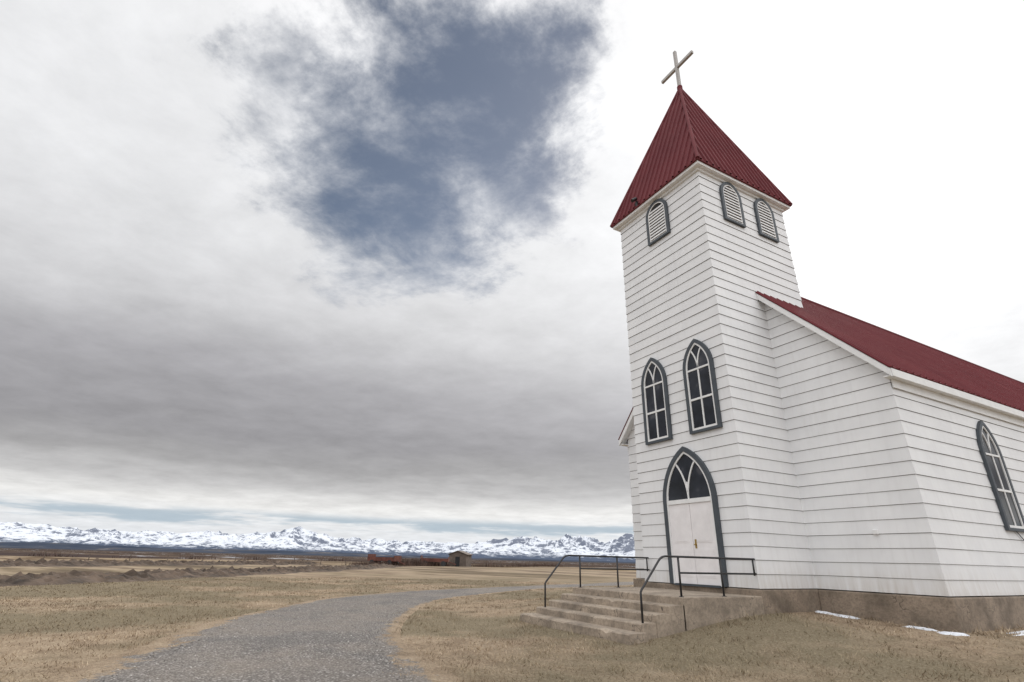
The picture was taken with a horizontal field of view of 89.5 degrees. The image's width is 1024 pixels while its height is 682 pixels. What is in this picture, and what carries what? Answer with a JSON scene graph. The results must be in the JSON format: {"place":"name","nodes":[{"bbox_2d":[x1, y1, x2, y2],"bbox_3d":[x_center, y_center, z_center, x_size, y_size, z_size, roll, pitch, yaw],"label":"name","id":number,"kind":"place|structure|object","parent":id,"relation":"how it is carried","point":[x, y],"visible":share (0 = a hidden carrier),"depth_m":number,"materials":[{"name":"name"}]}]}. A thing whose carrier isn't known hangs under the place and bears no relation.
{"place":"outdoors","nodes":[
{"label":"outdoors","id":0,"kind":"place"},
{"bbox_2d":[0,522,635,561],"bbox_3d":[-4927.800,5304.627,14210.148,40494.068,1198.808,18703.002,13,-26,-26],"label":"snow mountains","id":1,"kind":"structure","parent":0,"point":[299,538],"depth_m":17925.21,"materials":[{"name":"white snow"}]},
{"bbox_2d":[0,542,635,562],"bbox_3d":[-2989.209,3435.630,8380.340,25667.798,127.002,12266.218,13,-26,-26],"label":"foothills","id":2,"kind":"structure","parent":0,"point":[43,545],"depth_m":9146.42,"materials":[{"name":"brown soil"}]},
{"bbox_2d":[40,582,633,681],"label":"gravel driveway","id":3,"kind":"structure","parent":0,"point":[251,658],"depth_m":8.10,"materials":[{"name":"grey gravel"}]},
{"bbox_2d":[0,548,1023,681],"bbox_3d":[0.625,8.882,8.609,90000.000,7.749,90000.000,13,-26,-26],"label":"ground","id":4,"kind":"structure","parent":0,"point":[567,573],"depth_m":10.00,"materials":[{"name":"brown plant"}]},
{"bbox_2d":[0,557,319,566],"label":"soil bank","id":5,"kind":"structure","parent":4,"relation":"on","point":[72,562],"depth_m":53.73,"materials":[{"name":"brown soil"}]},
{"bbox_2d":[0,563,402,586],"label":"soil bank","id":6,"kind":"structure","parent":4,"relation":"on","point":[20,578],"depth_m":29.07,"materials":[{"name":"brown soil"}]},
{"bbox_2d":[8,549,562,566],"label":"scrub bushes","id":7,"kind":"object","parent":4,"relation":"on","point":[410,562],"visible":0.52,"depth_m":101.89,"materials":[{"name":"brown plant"}]},
{"bbox_2d":[9,551,633,567],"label":"wire fence","id":8,"kind":"object","parent":4,"relation":"on","point":[515,564],"visible":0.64,"depth_m":80.13,"materials":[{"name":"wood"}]},
{"bbox_2d":[367,554,404,564],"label":"rusty farm wagon","id":9,"kind":"object","parent":4,"relation":"on","point":[373,557],"visible":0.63,"depth_m":85.84,"materials":[{"name":"metal"}]},
{"bbox_2d":[421,555,455,565],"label":"rusty farm wagon","id":10,"kind":"object","parent":4,"relation":"on","point":[443,562],"visible":0.64,"depth_m":96.36,"materials":[{"name":"metal"}]},
{"bbox_2d":[448,551,472,566],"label":"wooden shed","id":11,"kind":"structure","parent":4,"relation":"on","point":[461,558],"depth_m":104.06,"materials":[{"name":"grey wood"}]},
{"bbox_2d":[455,557,459,566],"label":"door","id":12,"kind":"structure","parent":11,"relation":"in","point":[457,559],"depth_m":103.71,"materials":[{"name":"brown wood"}]},
{"bbox_2d":[520,587,764,644],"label":"concrete steps","id":13,"kind":"structure","parent":4,"relation":"on","point":[611,613],"depth_m":10.93,"materials":[{"name":"beige concrete"}]},
{"bbox_2d":[544,555,648,606],"bbox_3d":[2.340,6.381,13.734,3.486,1.261,0.110,13,-26,-26],"label":"pipe handrail","id":14,"kind":"object","parent":13,"relation":"on","point":[580,568],"visible":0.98,"depth_m":13.82,"materials":[{"name":"black metal"}]},
{"bbox_2d":[640,555,756,622],"bbox_3d":[4.029,5.223,10.895,3.486,1.261,0.110,13,-26,-26],"label":"pipe handrail","id":15,"kind":"object","parent":13,"relation":"on","point":[679,575],"visible":0.96,"depth_m":10.96,"materials":[{"name":"metal"}]},
{"bbox_2d":[633,578,1023,632],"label":"foundation","id":16,"kind":"object","parent":4,"relation":"on","point":[965,614],"visible":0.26,"depth_m":11.16,"materials":[{"name":"concrete"}]},
{"bbox_2d":[778,305,1016,587],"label":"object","id":17,"kind":"object","parent":16,"relation":"on","point":[926,402],"visible":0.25,"depth_m":13.05,"materials":[{"name":"white wood"}]},
{"bbox_2d":[628,425,644,578],"bbox_3d":[5.049,4.069,18.246,0.021,7.921,2.773,13,-26,-26],"label":"nave front siding","id":18,"kind":"object","parent":17,"relation":"attached to","point":[637,525],"visible":0.16,"depth_m":18.57,"materials":[{"name":"white wood"}]},
{"bbox_2d":[764,303,948,596],"bbox_3d":[8.172,1.926,12.997,0.021,7.921,2.773,13,-26,-26],"label":"nave front siding","id":19,"kind":"object","parent":17,"relation":"attached to","point":[848,506],"visible":0.94,"depth_m":12.43,"materials":[{"name":"white wood"}]},
{"bbox_2d":[801,297,1023,383],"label":"ridge cap","id":20,"kind":"object","parent":17,"relation":"on","point":[805,299],"visible":0.19,"depth_m":23.39,"materials":[{"name":"red metal"}]},
{"bbox_2d":[888,374,1023,596],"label":"wall","id":21,"kind":"structure","parent":17,"relation":"attached to","point":[965,521],"depth_m":11.99,"materials":[{"name":"white wood"}]},
{"bbox_2d":[976,420,1023,531],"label":"nave window","id":22,"kind":"structure","parent":21,"relation":"in","point":[1008,505],"depth_m":13.07,"materials":[{"name":"glass"}]},
{"bbox_3d":[6.613,1.099,16.398,4.070,12.020,3.700,13,-26,-26],"label":"tower","id":23,"kind":"object","parent":16,"relation":"on","visible":0},
{"bbox_2d":[631,197,639,205],"bbox_3d":[4.386,-4.964,18.412,0.355,0.372,0.130,13,-26,-26],"label":"eave flood lamp","id":24,"kind":"object","parent":23,"relation":"attached to","point":[633,200],"visible":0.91,"depth_m":18.38,"materials":[{"name":"black metal"}]},
{"bbox_2d":[661,50,692,85],"bbox_3d":[6.923,-11.307,21.648,0.120,2.270,1.720,13,-26,-26],"label":"cross","id":25,"kind":"object","parent":23,"relation":"on","point":[677,65],"visible":0.93,"depth_m":21.62,"materials":[{"name":"metal"}]},
{"bbox_2d":[663,446,728,587],"bbox_3d":[4.726,4.564,13.725,0.100,3.530,1.840,13,-26,-26],"label":"church door","id":26,"kind":"structure","parent":23,"relation":"attached to","point":[691,515],"depth_m":13.62,"materials":[{"name":"white wood"}]},
{"bbox_2d":[610,85,792,227],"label":"spire hip caps","id":27,"kind":"object","parent":23,"relation":"on","point":[694,146],"visible":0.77,"depth_m":18.55,"materials":[{"name":"red metal"}]},
{"bbox_2d":[823,613,859,618],"bbox_3d":[7.402,6.215,11.690,0.285,0.081,0.959,13,-26,-26],"label":"snow patch","id":28,"kind":"object","parent":4,"relation":"on","point":[845,616],"visible":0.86,"depth_m":11.57,"materials":[{"name":"white snow"}]},
{"bbox_2d":[905,625,939,631],"bbox_3d":[8.246,5.771,10.371,0.273,0.068,0.739,13,-26,-26],"label":"snow patch","id":29,"kind":"object","parent":4,"relation":"on","point":[922,628],"visible":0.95,"depth_m":10.33,"materials":[{"name":"white snow"}]},
{"bbox_2d":[937,631,969,635],"bbox_3d":[8.416,5.584,9.853,0.559,0.057,0.374,-10,-25,25],"label":"snow patch","id":30,"kind":"object","parent":4,"relation":"on","point":[953,633],"visible":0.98,"depth_m":9.81,"materials":[{"name":"white snow"}]},
{"bbox_2d":[1007,630,1023,635],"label":"snow patch","id":31,"kind":"object","parent":4,"relation":"on","point":[1022,632],"visible":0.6,"depth_m":10.25,"materials":[{"name":"white snow"}]},
{"bbox_2d":[0,0,1023,543],"label":"sky","id":32,"kind":"structure","parent":0,"point":[345,269],"materials":[{"name":"grey"}]},
{"bbox_2d":[618,408,632,440],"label":"nave roof","id":33,"kind":"structure","parent":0,"point":[625,424],"depth_m":19.54,"materials":[{"name":"metal"}]},
{"bbox_2d":[619,410,633,446],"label":"nave roof west fascia","id":34,"kind":"structure","parent":33,"relation":"attached to","point":[626,432],"depth_m":19.56,"materials":[{"name":"white wood"}]},
{"bbox_2d":[621,171,759,588],"bbox_3d":[4.819,0.686,15.499,0.021,12.001,3.746,13,-26,-26],"label":"tower front siding","id":35,"kind":"object","parent":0,"point":[670,294],"visible":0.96,"depth_m":15.35,"materials":[{"name":"white wood"}]},
{"bbox_2d":[641,357,672,444],"bbox_3d":[4.371,1.755,15.795,0.075,2.680,1.060,13,-26,-26],"label":"tower window","id":36,"kind":"structure","parent":35,"relation":"in","point":[656,409],"depth_m":15.72,"materials":[{"name":"glass"}]},
{"bbox_2d":[646,198,670,246],"bbox_3d":[4.910,-4.100,17.483,0.078,1.560,0.980,13,-26,-26],"label":"tower louvre","id":37,"kind":"object","parent":35,"relation":"in","point":[657,222],"visible":1,"depth_m":17.43,"materials":[{"name":"white wood"}]},
{"bbox_2d":[683,339,722,434],"bbox_3d":[5.220,1.172,14.368,0.075,2.680,1.060,13,-26,-26],"label":"tower window","id":38,"kind":"structure","parent":35,"relation":"in","point":[702,397],"depth_m":14.29,"materials":[{"name":"black glass"}]},
{"bbox_2d":[618,167,783,231],"bbox_3d":[6.749,-4.365,18.710,4.210,0.089,3.840,13,-26,-26],"label":"tower frieze","id":39,"kind":"object","parent":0,"point":[686,177],"visible":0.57,"depth_m":17.23,"materials":[{"name":"white wood"}]},
{"bbox_2d":[613,160,789,231],"bbox_3d":[6.752,-4.464,18.752,4.490,0.125,4.120,13,-26,-26],"label":"tower eave box","id":40,"kind":"object","parent":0,"point":[687,171],"visible":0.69,"depth_m":17.23,"materials":[{"name":"white wood"}]},
{"bbox_2d":[613,90,790,223],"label":"tower spire roof","id":41,"kind":"structure","parent":40,"relation":"on","point":[670,155],"depth_m":18.48,"materials":[{"name":"red metal"}]},
{"bbox_2d":[698,171,816,588],"bbox_3d":[7.512,0.492,14.883,4.116,12.001,0.021,13,-26,-26],"label":"tower right siding","id":42,"kind":"object","parent":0,"point":[783,558],"visible":0.71,"depth_m":14.10,"materials":[{"name":"white wood"}]},
{"bbox_2d":[719,182,745,227],"bbox_3d":[7.034,-4.429,16.554,0.940,1.580,0.078,13,-26,-26],"label":"tower louvre","id":43,"kind":"object","parent":42,"relation":"in","point":[732,206],"visible":1,"depth_m":16.49,"materials":[{"name":"white wood"}]},
{"bbox_2d":[753,198,779,242],"bbox_3d":[8.462,-4.092,17.266,0.940,1.580,0.078,13,-26,-26],"label":"tower louvre","id":44,"kind":"object","parent":42,"relation":"in","point":[765,221],"visible":1,"depth_m":17.20,"materials":[{"name":"white wood"}]},
{"bbox_2d":[755,291,1023,411],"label":"nave roof","id":45,"kind":"structure","parent":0,"point":[893,351],"depth_m":16.26,"materials":[{"name":"red metal"}]},
{"bbox_2d":[756,293,1023,426],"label":"nave roof east fascia","id":46,"kind":"structure","parent":45,"relation":"attached to","point":[907,382],"depth_m":13.24,"materials":[{"name":"white wood"}]}
]}

